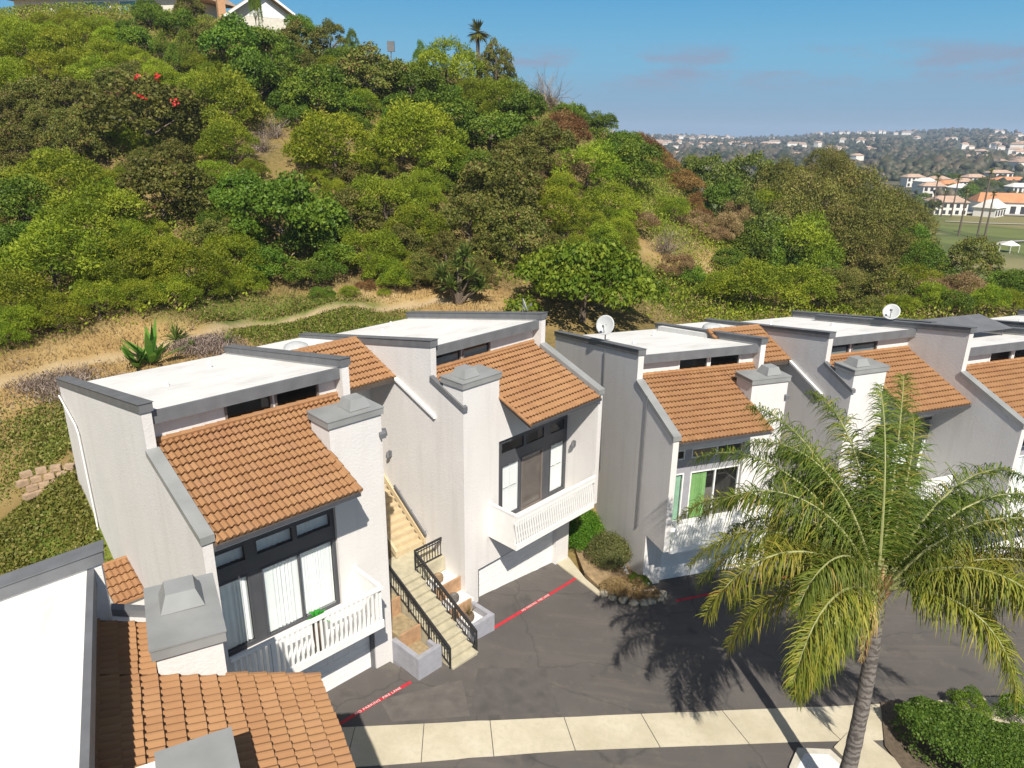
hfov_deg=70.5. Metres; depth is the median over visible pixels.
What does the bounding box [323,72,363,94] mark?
tree
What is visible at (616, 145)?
tree
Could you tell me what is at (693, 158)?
tree
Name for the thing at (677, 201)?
shrub
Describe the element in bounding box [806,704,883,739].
pavement
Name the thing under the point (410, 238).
tree
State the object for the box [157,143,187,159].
tree
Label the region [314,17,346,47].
tree
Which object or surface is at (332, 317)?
ground cover
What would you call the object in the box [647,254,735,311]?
ground cover
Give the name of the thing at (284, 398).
window
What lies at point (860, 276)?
tree
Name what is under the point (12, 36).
shrub
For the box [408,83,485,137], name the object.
tree
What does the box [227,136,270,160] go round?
bush
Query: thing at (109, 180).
shrub
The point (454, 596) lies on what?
flower pot
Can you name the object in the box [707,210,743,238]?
bush
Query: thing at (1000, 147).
distant house
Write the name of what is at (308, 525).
window
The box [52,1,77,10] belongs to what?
window
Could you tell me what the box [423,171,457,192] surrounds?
tree
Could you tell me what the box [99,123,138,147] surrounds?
shrub
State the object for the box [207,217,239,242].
tree
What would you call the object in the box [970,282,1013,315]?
shrub
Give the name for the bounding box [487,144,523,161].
tree
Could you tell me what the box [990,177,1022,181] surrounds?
village house
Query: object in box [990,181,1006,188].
tree
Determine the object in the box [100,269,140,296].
shrub
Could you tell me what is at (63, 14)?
shrub
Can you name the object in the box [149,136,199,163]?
tree
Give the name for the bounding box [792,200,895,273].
tree
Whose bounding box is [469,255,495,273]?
tree
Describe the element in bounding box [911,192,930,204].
tree
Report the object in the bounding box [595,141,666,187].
tree
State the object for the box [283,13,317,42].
tree
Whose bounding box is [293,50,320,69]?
tree
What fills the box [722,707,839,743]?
pavement
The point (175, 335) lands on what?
spiky plant
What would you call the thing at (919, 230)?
tree
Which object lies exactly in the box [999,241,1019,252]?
marquee
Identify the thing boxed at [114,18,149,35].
tree
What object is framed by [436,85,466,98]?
tree
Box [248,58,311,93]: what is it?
tree
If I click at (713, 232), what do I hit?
bush
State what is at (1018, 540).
garage door
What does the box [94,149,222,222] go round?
tree
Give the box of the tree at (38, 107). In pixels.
[22,99,62,123]
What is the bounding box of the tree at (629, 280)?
[501,239,669,321]
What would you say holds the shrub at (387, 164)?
on the ground at (562, 313)
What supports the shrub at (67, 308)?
on the ground at (562, 313)
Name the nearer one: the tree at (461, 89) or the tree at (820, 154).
the tree at (461, 89)
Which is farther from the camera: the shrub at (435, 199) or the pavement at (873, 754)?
the shrub at (435, 199)
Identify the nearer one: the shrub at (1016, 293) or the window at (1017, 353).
the window at (1017, 353)
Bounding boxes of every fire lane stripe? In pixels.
[339,681,411,724]
[494,578,575,628]
[676,576,787,601]
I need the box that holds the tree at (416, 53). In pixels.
[411,40,428,62]
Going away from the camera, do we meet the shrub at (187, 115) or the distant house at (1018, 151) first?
the shrub at (187, 115)
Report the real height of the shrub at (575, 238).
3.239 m
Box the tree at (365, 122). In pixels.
[338,111,372,129]
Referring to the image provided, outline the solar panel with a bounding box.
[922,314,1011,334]
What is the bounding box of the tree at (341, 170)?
[326,158,373,184]
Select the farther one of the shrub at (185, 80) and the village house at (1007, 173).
the village house at (1007, 173)
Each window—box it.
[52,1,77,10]
[84,0,110,11]
[118,0,152,11]
[214,544,246,571]
[219,573,257,653]
[224,395,272,419]
[254,526,293,555]
[274,384,318,405]
[295,511,331,539]
[436,350,460,365]
[462,342,489,357]
[501,434,524,455]
[501,458,520,512]
[521,448,542,509]
[526,426,544,444]
[548,438,564,494]
[550,418,564,434]
[672,473,683,520]
[678,358,708,368]
[678,450,685,459]
[692,442,742,457]
[709,354,740,365]
[831,344,849,353]
[851,341,877,351]
[915,437,926,469]
[988,351,1013,360]
[1009,206,1015,213]
[1012,349,1023,357]
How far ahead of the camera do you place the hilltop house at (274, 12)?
95.83 m
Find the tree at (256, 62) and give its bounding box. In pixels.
[215,49,288,99]
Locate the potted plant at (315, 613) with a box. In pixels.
[307,608,329,651]
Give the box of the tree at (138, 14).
[130,1,168,29]
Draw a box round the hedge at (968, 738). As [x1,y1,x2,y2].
[889,695,1023,767]
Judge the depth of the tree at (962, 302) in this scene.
58.36 m
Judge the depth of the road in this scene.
28.95 m
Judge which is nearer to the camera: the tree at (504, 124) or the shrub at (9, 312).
the shrub at (9, 312)
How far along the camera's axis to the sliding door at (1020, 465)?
36.20 m
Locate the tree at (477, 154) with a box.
[440,146,499,180]
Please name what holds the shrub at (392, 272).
on the ground at (562, 313)
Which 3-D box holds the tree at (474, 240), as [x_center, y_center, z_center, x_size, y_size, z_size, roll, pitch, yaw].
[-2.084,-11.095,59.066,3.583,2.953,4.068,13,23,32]
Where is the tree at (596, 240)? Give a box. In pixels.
[588,236,614,262]
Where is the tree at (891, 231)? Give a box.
[843,222,922,282]
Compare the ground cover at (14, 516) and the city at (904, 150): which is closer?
the ground cover at (14, 516)
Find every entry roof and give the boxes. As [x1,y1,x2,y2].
[222,336,435,418]
[658,322,822,395]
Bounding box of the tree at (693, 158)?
[671,153,709,173]
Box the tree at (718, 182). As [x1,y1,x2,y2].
[711,174,728,211]
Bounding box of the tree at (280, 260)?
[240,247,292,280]
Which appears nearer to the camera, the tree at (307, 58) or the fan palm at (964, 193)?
the tree at (307, 58)
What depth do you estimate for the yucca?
51.00 m
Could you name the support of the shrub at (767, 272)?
on the ground at (562, 313)
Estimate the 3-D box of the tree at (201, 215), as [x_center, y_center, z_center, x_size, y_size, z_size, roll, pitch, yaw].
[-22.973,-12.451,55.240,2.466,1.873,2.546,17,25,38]
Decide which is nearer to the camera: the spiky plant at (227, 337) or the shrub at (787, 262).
the spiky plant at (227, 337)
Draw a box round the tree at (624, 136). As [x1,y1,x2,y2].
[600,130,648,154]
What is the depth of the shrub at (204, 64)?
79.17 m
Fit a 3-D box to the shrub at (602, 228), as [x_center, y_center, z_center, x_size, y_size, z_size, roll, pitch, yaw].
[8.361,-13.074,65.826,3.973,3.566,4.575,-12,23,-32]
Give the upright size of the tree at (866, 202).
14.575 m
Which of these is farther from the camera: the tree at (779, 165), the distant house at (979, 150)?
the distant house at (979, 150)
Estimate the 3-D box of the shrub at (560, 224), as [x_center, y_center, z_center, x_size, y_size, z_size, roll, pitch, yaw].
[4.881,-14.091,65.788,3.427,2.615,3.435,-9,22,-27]
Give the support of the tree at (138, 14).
on the ground at (562, 313)
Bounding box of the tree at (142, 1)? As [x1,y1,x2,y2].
[136,0,162,22]
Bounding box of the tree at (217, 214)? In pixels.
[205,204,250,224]
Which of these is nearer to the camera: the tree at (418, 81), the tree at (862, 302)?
the tree at (862, 302)
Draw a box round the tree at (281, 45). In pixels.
[234,24,301,63]
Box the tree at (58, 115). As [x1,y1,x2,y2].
[45,101,109,136]
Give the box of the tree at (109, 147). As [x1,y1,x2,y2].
[79,135,116,160]
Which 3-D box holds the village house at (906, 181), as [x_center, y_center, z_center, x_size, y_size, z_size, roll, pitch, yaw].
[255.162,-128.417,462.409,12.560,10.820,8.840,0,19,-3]
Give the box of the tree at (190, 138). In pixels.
[156,122,196,146]
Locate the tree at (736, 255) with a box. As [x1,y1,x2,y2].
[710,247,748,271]
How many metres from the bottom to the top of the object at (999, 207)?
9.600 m
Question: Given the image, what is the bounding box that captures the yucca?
[429,239,494,304]
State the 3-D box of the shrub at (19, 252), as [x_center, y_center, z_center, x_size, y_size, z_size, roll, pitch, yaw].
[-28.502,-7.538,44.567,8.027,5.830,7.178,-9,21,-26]
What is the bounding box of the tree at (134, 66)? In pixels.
[114,58,161,81]
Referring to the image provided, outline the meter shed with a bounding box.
[103,556,144,604]
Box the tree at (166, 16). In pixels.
[153,7,197,32]
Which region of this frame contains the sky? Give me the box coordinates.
[0,0,1023,137]
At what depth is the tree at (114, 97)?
71.07 m
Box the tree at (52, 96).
[39,76,103,109]
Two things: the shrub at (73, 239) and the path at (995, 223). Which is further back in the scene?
the path at (995, 223)
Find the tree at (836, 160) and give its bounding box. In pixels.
[808,150,866,203]
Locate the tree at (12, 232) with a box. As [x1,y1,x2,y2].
[0,223,25,249]
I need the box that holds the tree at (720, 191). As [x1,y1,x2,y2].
[699,177,761,227]
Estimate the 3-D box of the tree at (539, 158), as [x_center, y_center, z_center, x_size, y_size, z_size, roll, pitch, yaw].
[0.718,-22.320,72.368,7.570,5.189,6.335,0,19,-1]
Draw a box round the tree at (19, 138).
[0,123,55,159]
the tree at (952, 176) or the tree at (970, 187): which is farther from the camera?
the tree at (952, 176)
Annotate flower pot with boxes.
[434,572,443,582]
[450,592,458,602]
[463,601,475,621]
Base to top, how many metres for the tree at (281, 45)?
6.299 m
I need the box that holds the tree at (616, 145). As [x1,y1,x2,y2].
[595,141,638,163]
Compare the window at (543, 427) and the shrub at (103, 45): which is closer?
the window at (543, 427)
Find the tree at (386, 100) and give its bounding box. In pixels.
[380,90,410,110]
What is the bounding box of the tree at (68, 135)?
[34,114,109,156]
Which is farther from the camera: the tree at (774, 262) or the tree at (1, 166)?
the tree at (774, 262)
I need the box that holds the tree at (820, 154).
[800,142,856,204]
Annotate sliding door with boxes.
[260,538,338,636]
[686,465,739,518]
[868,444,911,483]
[1007,455,1023,501]
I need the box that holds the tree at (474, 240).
[466,230,510,257]
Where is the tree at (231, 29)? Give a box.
[196,11,278,60]
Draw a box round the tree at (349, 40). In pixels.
[344,28,359,45]
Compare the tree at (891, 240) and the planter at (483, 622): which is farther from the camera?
the tree at (891, 240)
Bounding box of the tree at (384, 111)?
[380,105,417,126]
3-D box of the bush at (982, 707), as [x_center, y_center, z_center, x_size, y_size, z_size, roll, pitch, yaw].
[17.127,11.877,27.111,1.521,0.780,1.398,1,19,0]
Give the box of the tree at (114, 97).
[84,92,130,110]
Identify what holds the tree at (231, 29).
on the ground at (562, 313)
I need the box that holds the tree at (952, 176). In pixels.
[945,173,959,179]
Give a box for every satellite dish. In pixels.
[522,299,531,311]
[596,315,613,340]
[882,304,900,319]
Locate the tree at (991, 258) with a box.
[937,233,1005,276]
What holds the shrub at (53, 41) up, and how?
on the ground at (562, 313)
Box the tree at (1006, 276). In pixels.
[986,268,1023,293]
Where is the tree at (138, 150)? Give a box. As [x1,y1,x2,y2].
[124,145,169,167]
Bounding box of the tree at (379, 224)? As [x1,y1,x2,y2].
[364,222,401,244]
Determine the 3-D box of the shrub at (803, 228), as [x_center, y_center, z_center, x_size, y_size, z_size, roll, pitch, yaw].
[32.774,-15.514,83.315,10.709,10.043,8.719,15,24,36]
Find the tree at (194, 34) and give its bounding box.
[182,21,227,44]
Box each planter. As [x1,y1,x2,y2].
[390,592,441,679]
[426,570,494,640]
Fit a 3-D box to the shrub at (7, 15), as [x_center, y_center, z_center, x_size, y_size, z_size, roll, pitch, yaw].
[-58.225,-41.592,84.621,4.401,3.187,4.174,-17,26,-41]
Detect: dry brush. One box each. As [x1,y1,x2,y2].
[0,4,892,339]
[0,357,133,422]
[156,319,247,361]
[621,159,1015,322]
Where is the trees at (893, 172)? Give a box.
[834,163,1023,199]
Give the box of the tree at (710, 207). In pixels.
[695,203,713,214]
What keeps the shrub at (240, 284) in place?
on the ground at (562, 313)
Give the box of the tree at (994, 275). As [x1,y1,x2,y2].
[983,270,1019,287]
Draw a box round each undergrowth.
[0,1,935,352]
[610,130,1023,321]
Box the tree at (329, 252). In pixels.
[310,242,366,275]
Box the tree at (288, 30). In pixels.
[272,18,330,54]
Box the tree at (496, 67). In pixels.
[475,37,517,82]
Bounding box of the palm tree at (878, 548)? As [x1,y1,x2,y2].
[673,373,1023,767]
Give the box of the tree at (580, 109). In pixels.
[548,101,591,120]
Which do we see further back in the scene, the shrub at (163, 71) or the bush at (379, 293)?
the shrub at (163, 71)
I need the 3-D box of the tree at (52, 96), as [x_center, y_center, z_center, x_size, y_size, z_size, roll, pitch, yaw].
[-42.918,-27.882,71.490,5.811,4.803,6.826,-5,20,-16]
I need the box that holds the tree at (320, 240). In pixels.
[276,217,362,250]
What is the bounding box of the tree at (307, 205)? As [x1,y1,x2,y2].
[228,169,353,256]
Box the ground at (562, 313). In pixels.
[0,11,1023,573]
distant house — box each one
[769,140,780,143]
[787,142,800,146]
[814,141,822,146]
[850,153,863,160]
[901,131,910,134]
[959,142,968,148]
[975,149,988,153]
[990,142,1001,148]
[996,145,1005,149]
[1007,147,1017,154]
[1007,159,1023,170]
[1009,143,1023,147]
[1012,150,1023,153]
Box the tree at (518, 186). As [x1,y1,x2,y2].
[450,148,548,210]
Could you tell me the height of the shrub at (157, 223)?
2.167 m
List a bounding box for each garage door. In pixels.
[300,636,370,691]
[479,531,552,596]
[659,540,747,579]
[972,530,1023,554]
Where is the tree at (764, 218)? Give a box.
[738,210,808,259]
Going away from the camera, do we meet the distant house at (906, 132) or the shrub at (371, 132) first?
the shrub at (371, 132)
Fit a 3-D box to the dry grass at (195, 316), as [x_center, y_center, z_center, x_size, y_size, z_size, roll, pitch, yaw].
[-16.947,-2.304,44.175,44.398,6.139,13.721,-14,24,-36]
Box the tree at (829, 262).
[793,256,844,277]
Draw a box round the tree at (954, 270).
[930,262,964,281]
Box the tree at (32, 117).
[17,111,59,132]
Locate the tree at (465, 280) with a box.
[442,270,475,289]
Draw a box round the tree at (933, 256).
[895,238,950,274]
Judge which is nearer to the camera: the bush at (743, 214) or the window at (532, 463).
the window at (532, 463)
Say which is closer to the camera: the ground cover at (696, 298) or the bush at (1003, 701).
the bush at (1003, 701)
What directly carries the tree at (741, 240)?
on the ground at (562, 313)
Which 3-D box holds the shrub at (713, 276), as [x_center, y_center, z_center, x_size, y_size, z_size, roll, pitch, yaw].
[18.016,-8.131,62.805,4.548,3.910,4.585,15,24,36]
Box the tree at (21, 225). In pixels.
[8,220,46,236]
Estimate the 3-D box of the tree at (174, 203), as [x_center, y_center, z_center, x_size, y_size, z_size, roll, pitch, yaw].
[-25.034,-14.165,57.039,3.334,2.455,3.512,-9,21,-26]
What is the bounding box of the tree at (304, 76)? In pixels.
[272,62,351,110]
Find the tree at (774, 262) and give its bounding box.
[740,225,801,269]
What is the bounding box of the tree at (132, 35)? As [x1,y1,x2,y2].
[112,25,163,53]
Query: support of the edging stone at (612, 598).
on the road
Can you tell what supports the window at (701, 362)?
in the townhouse at (669, 409)
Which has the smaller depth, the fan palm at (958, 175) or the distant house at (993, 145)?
the fan palm at (958, 175)
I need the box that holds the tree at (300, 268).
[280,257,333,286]
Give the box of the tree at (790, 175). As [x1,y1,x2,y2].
[765,158,816,203]
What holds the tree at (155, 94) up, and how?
on the ground at (562, 313)
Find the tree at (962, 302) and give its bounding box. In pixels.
[934,288,979,315]
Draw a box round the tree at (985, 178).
[977,175,994,182]
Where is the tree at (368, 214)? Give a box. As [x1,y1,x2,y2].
[320,186,382,229]
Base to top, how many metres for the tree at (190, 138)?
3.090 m
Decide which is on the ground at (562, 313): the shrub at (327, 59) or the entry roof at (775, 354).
the shrub at (327, 59)
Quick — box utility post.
[387,41,394,60]
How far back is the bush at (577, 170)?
71.62 m
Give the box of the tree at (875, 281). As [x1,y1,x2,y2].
[853,263,918,304]
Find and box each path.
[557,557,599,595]
[951,221,1015,223]
[996,240,1023,244]
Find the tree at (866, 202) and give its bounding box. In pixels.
[826,182,926,274]
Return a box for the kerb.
[789,748,841,767]
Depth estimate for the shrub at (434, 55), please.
84.36 m
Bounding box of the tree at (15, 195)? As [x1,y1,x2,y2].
[0,172,60,228]
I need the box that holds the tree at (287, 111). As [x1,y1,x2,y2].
[273,100,314,125]
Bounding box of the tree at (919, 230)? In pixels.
[894,222,931,251]
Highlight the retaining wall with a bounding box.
[15,463,76,500]
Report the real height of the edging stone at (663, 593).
0.420 m
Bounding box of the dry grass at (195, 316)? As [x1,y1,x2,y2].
[0,268,539,472]
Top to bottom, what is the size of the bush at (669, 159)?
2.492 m
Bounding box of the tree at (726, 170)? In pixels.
[679,151,742,205]
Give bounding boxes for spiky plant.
[162,320,192,344]
[182,338,195,351]
[219,332,235,343]
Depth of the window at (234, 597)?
22.57 m
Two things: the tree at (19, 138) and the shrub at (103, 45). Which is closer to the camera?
the tree at (19, 138)
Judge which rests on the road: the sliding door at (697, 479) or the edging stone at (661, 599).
the edging stone at (661, 599)
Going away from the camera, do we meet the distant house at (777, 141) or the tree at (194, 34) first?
the tree at (194, 34)
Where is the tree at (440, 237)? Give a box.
[424,229,467,260]
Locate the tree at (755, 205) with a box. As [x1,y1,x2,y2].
[710,184,767,226]
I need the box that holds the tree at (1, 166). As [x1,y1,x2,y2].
[0,162,16,181]
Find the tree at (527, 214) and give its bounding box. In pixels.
[476,204,554,263]
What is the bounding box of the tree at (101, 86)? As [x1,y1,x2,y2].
[86,65,135,95]
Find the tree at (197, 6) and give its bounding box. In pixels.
[170,0,206,18]
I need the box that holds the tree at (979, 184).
[967,179,986,190]
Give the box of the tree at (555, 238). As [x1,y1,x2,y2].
[540,233,567,245]
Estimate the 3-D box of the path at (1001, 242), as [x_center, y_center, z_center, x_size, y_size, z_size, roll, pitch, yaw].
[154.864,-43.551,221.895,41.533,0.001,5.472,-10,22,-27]
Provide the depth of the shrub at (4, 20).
81.46 m
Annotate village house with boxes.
[900,174,924,186]
[911,178,936,190]
[918,182,946,197]
[927,176,950,180]
[938,180,960,184]
[946,184,965,196]
[952,178,970,183]
[960,174,984,179]
[984,170,1013,176]
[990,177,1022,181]
[1004,183,1023,192]
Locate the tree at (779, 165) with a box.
[744,154,811,212]
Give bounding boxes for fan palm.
[468,18,490,75]
[930,174,942,216]
[940,186,949,216]
[950,174,961,216]
[957,189,970,235]
[976,168,994,237]
[984,191,996,234]
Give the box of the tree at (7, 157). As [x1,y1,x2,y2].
[0,151,47,175]
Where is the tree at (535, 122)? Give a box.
[510,119,541,136]
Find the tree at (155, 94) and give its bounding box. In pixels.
[75,71,220,146]
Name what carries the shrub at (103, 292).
on the ground at (562, 313)
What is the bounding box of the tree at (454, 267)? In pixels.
[440,258,461,275]
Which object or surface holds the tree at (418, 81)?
on the ground at (562, 313)
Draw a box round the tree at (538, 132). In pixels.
[518,117,577,163]
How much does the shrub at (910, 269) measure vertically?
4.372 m
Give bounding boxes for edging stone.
[600,589,607,597]
[608,592,616,600]
[618,596,627,603]
[628,599,638,606]
[639,599,648,606]
[646,597,655,604]
[653,595,663,601]
[659,590,666,597]
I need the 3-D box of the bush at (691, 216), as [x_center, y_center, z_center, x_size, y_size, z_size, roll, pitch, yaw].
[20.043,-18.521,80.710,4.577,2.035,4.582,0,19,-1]
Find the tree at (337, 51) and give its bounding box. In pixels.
[324,42,364,61]
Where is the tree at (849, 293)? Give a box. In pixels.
[792,265,860,310]
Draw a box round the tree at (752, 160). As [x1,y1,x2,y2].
[721,149,782,195]
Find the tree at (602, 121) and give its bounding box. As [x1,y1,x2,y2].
[583,110,618,137]
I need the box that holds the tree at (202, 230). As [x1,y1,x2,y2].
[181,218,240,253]
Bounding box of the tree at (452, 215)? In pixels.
[432,190,509,241]
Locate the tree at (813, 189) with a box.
[760,167,856,244]
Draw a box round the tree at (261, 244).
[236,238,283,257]
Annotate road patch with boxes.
[381,680,469,721]
[470,668,559,715]
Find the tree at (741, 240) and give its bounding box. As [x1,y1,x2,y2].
[724,219,773,257]
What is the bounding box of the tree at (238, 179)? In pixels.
[208,167,285,217]
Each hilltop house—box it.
[9,0,235,21]
[213,0,294,32]
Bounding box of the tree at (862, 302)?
[849,294,887,315]
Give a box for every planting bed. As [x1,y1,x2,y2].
[573,543,656,601]
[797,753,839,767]
[880,700,965,767]
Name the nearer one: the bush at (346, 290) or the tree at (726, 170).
the bush at (346, 290)
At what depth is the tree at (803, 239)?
85.46 m
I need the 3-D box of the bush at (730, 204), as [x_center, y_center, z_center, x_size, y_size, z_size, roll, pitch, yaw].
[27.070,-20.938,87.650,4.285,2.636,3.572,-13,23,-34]
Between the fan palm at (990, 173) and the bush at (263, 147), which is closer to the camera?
the bush at (263, 147)
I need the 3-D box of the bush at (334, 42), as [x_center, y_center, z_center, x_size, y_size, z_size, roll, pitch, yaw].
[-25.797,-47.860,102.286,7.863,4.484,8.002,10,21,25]
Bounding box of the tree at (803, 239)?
[759,215,830,263]
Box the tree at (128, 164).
[116,154,143,173]
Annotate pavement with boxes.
[341,727,354,748]
[350,724,423,766]
[422,721,492,761]
[490,717,574,755]
[564,714,658,749]
[642,711,748,746]
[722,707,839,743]
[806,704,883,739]
[834,733,900,767]
[917,698,1023,730]
[967,211,1023,215]
[986,697,1023,723]
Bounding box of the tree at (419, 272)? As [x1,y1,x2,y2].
[397,265,433,287]
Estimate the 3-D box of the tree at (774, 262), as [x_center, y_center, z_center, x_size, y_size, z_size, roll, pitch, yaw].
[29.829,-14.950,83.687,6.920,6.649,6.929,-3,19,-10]
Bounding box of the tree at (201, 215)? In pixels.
[194,208,224,224]
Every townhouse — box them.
[0,539,355,767]
[55,344,392,691]
[299,311,604,601]
[554,323,791,583]
[705,311,971,550]
[815,314,1023,565]
[991,309,1023,327]
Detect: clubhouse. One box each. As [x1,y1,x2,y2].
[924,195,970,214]
[967,192,1023,213]
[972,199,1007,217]
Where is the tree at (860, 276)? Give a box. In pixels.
[814,265,882,308]
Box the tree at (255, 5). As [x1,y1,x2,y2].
[248,0,263,26]
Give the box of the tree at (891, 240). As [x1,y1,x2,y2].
[847,228,946,281]
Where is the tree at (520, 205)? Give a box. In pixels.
[507,204,540,220]
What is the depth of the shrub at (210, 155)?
65.06 m
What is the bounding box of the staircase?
[384,474,477,669]
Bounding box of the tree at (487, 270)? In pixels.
[472,263,502,284]
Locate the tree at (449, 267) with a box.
[420,264,462,287]
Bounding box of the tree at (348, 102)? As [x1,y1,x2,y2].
[323,92,371,112]
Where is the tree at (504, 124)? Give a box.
[449,107,536,151]
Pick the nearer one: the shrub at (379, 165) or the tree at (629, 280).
the tree at (629, 280)
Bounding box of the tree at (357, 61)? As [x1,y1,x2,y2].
[331,41,413,93]
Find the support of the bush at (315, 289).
on the ground at (562, 313)
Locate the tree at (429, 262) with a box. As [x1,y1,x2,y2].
[404,252,439,275]
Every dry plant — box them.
[599,576,630,596]
[616,575,646,597]
[633,584,659,601]
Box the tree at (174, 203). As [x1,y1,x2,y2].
[171,188,212,214]
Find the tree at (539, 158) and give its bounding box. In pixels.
[491,133,557,170]
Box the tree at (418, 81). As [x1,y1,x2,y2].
[365,58,449,97]
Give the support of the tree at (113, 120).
on the ground at (562, 313)
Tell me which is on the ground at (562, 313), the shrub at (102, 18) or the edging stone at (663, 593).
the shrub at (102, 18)
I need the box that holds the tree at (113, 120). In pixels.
[81,109,132,138]
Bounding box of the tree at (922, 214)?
[863,188,941,283]
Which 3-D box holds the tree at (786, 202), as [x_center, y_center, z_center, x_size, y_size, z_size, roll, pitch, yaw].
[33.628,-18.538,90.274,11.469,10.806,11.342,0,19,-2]
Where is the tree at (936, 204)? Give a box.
[923,198,942,212]
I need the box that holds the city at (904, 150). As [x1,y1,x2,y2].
[606,127,1023,170]
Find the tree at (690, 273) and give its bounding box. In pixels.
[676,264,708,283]
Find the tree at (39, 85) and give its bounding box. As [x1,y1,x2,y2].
[0,73,72,106]
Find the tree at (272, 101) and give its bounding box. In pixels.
[265,89,309,107]
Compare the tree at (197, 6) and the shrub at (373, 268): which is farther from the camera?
the tree at (197, 6)
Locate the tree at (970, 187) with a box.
[956,184,981,199]
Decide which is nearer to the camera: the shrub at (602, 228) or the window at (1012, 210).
the shrub at (602, 228)
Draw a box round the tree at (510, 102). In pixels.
[494,86,548,129]
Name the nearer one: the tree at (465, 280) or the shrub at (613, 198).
the tree at (465, 280)
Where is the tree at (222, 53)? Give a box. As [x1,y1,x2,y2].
[211,51,234,71]
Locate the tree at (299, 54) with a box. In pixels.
[282,48,310,62]
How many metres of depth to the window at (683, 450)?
32.83 m
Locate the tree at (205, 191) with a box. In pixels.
[202,184,220,194]
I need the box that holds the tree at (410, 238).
[372,222,430,254]
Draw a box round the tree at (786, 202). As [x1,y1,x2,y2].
[763,191,827,267]
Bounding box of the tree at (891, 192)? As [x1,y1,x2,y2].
[805,162,915,283]
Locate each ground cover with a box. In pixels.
[0,376,100,506]
[0,468,110,574]
[152,282,419,344]
[171,303,294,344]
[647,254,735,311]
[649,273,771,320]
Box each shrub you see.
[0,12,23,21]
[0,16,32,38]
[0,17,62,61]
[0,42,24,70]
[0,56,37,90]
[0,145,103,199]
[0,215,117,291]
[0,259,57,308]
[0,299,53,336]
[0,318,33,346]
[2,55,34,72]
[17,47,86,82]
[19,290,93,327]
[24,11,58,26]
[26,27,72,49]
[27,21,62,37]
[28,146,79,169]
[32,22,100,57]
[33,177,151,236]
[52,6,86,27]
[53,52,96,70]
[55,225,97,242]
[59,53,116,81]
[61,17,100,42]
[64,277,128,318]
[68,265,106,288]
[76,36,137,65]
[76,174,120,199]
[77,162,117,180]
[79,225,172,280]
[83,14,119,28]
[88,24,125,50]
[94,166,125,185]
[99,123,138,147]
[100,232,128,253]
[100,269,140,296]
[103,216,151,249]
[109,44,154,67]
[115,279,165,312]
[118,267,165,292]
[126,133,162,151]
[126,256,166,279]
[135,63,185,90]
[137,217,170,239]
[138,56,177,81]
[144,273,202,307]
[146,239,227,291]
[147,233,189,265]
[153,30,171,64]
[156,268,189,292]
[161,68,231,105]
[163,42,184,71]
[167,107,205,123]
[172,26,196,72]
[180,51,223,72]
[182,64,273,126]
[189,114,211,125]
[191,58,223,76]
[191,272,236,297]
[192,144,229,159]
[193,114,260,165]
[195,159,237,184]
[196,230,275,277]
[212,274,249,292]
[228,269,270,292]
[234,222,265,240]
[235,156,271,174]
[237,261,270,280]
[280,106,382,171]
[293,148,326,168]
[303,168,335,186]
[313,55,345,69]
[320,177,347,199]
[332,228,406,267]
[342,171,430,222]
[343,87,382,116]
[348,150,382,170]
[353,129,381,147]
[358,148,398,176]
[360,252,403,279]
[364,95,469,164]
[375,265,415,290]
[376,247,423,273]
[380,201,453,239]
[385,184,421,201]
[402,236,440,253]
[404,183,447,207]
[407,33,485,85]
[407,168,448,191]
[409,132,472,177]
[414,82,445,95]
[456,75,490,102]
[469,75,532,106]
[471,99,503,115]
[471,219,516,239]
[525,182,589,228]
[544,135,630,192]
[545,170,582,193]
[548,216,586,236]
[564,231,592,258]
[568,509,605,552]
[576,209,609,235]
[577,178,643,218]
[580,221,623,244]
[584,529,633,571]
[600,232,642,255]
[603,207,641,226]
[604,215,639,237]
[619,209,649,227]
[653,196,690,219]
[692,270,748,303]
[708,257,794,309]
[748,262,840,310]
[752,205,846,268]
[754,186,804,216]
[754,246,800,266]
[882,260,945,296]
[884,293,925,313]
[913,279,951,309]
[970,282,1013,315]
[990,286,1023,315]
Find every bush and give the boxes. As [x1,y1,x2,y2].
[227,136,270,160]
[235,126,281,152]
[250,114,291,138]
[308,286,336,297]
[310,30,354,53]
[337,284,361,295]
[355,279,375,290]
[376,288,391,295]
[386,137,416,160]
[527,60,577,108]
[527,167,547,178]
[540,107,591,145]
[540,149,593,182]
[627,572,652,586]
[628,210,661,229]
[637,130,656,148]
[642,141,672,158]
[644,227,691,254]
[649,150,682,170]
[655,252,697,275]
[664,168,705,189]
[675,209,713,227]
[686,190,713,206]
[690,206,714,219]
[690,225,719,237]
[699,225,731,241]
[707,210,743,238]
[717,201,751,216]
[736,208,755,222]
[913,276,956,300]
[935,270,988,299]
[946,683,995,718]
[990,692,1023,729]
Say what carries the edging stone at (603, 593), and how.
on the planting bed at (594, 574)
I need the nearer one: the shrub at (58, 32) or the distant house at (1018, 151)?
the shrub at (58, 32)
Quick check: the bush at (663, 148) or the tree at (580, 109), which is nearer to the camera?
the tree at (580, 109)
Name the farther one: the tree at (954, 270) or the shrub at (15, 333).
the tree at (954, 270)
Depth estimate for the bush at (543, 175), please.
70.94 m
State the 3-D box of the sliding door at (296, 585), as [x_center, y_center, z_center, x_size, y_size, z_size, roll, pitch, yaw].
[-6.983,6.670,23.941,2.600,2.580,0.190,-17,26,-41]
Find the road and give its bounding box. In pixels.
[326,550,1023,767]
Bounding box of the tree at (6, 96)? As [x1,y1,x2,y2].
[0,90,45,123]
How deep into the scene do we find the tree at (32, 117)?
67.36 m

